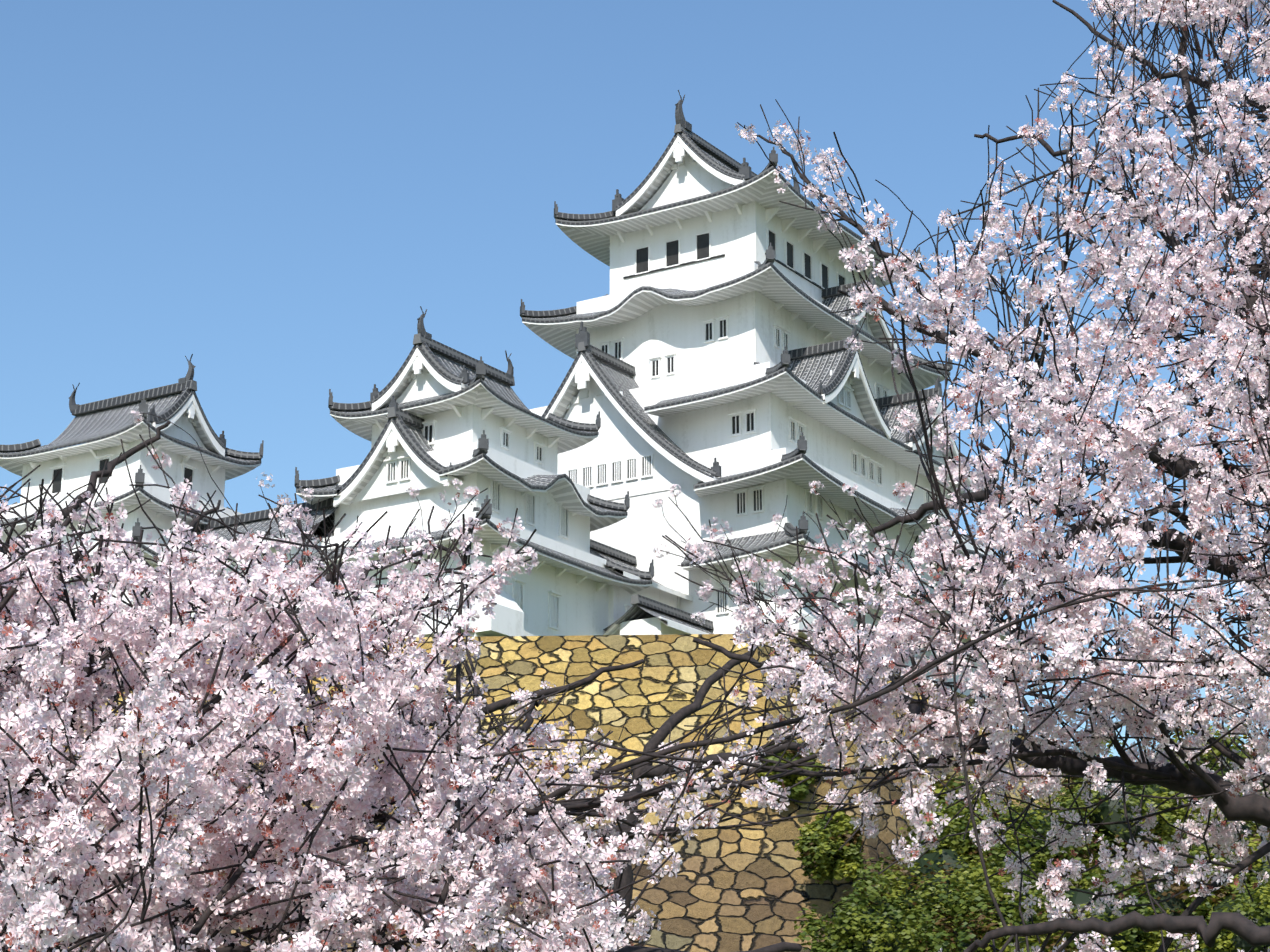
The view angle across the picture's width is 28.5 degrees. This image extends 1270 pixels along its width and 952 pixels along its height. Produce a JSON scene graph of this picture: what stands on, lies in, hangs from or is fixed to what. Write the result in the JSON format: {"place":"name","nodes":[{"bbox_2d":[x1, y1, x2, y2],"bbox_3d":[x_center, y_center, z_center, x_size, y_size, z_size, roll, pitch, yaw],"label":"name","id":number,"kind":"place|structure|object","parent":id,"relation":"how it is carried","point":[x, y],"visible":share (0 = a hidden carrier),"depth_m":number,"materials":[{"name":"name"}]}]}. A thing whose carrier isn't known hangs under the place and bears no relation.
{"place":"outdoors","nodes":[
{"label":"outdoors","id":0,"kind":"place"},
{"bbox_2d":[0,0,1269,761],"label":"sky","id":1,"kind":"structure","parent":0,"point":[273,194],"materials":[{"name":"blue"}]},
{"bbox_3d":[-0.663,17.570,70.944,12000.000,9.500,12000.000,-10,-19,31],"label":"ground","id":2,"kind":"structure","parent":0,"visible":0},
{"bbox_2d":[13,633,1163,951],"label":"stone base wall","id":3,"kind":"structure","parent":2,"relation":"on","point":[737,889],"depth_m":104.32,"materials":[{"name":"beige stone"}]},
{"bbox_2d":[0,354,263,640],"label":"castle turret","id":4,"kind":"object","parent":3,"relation":"on","point":[100,429],"visible":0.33,"depth_m":129.41,"materials":[{"name":"paint"}]},
{"bbox_2d":[151,498,713,638],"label":"castle building","id":5,"kind":"structure","parent":3,"relation":"on","point":[652,610],"depth_m":124.72,"materials":[{"name":"paint"}]},
{"bbox_2d":[267,306,653,637],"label":"castle turret","id":6,"kind":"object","parent":3,"relation":"on","point":[431,418],"visible":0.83,"depth_m":121.42,"materials":[{"name":"paint"}]},
{"bbox_2d":[520,90,1044,698],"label":"keep","id":7,"kind":"structure","parent":3,"relation":"on","point":[718,370],"depth_m":137.81,"materials":[{"name":"paint"}]},
{"bbox_2d":[41,413,1226,951],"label":"cherry tree branches","id":8,"kind":"object","parent":2,"relation":"on","point":[665,729],"visible":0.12,"depth_m":14.23,"materials":[{"name":"brown plant"}]},
{"bbox_2d":[73,410,1094,931],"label":"cherry blossoms","id":9,"kind":"object","parent":8,"relation":"attached to","point":[655,504],"visible":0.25,"depth_m":14.42,"materials":[{"name":"pink plant"}]},
{"bbox_2d":[0,420,1269,951],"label":"tree branches","id":10,"kind":"object","parent":2,"relation":"on","point":[584,806],"visible":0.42,"depth_m":5.74,"materials":[{"name":"pink plant"}]},
{"bbox_2d":[0,436,1269,951],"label":"cherry blossoms","id":11,"kind":"object","parent":10,"relation":"attached to","point":[382,686],"visible":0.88,"depth_m":5.34,"materials":[{"name":"pink plant"}]},
{"bbox_2d":[505,0,1269,951],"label":"tree branches","id":12,"kind":"object","parent":2,"relation":"on","point":[1193,780],"visible":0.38,"depth_m":7.40,"materials":[{"name":"pink plant"}]},
{"bbox_2d":[465,0,1269,951],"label":"cherry blossoms","id":13,"kind":"object","parent":12,"relation":"attached to","point":[1061,664],"visible":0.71,"depth_m":6.73,"materials":[{"name":"pink plant"}]},
{"bbox_2d":[757,708,1269,951],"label":"shrub foliage","id":14,"kind":"object","parent":2,"relation":"on","point":[935,900],"visible":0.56,"depth_m":93.37,"materials":[{"name":"green plant"}]}
]}

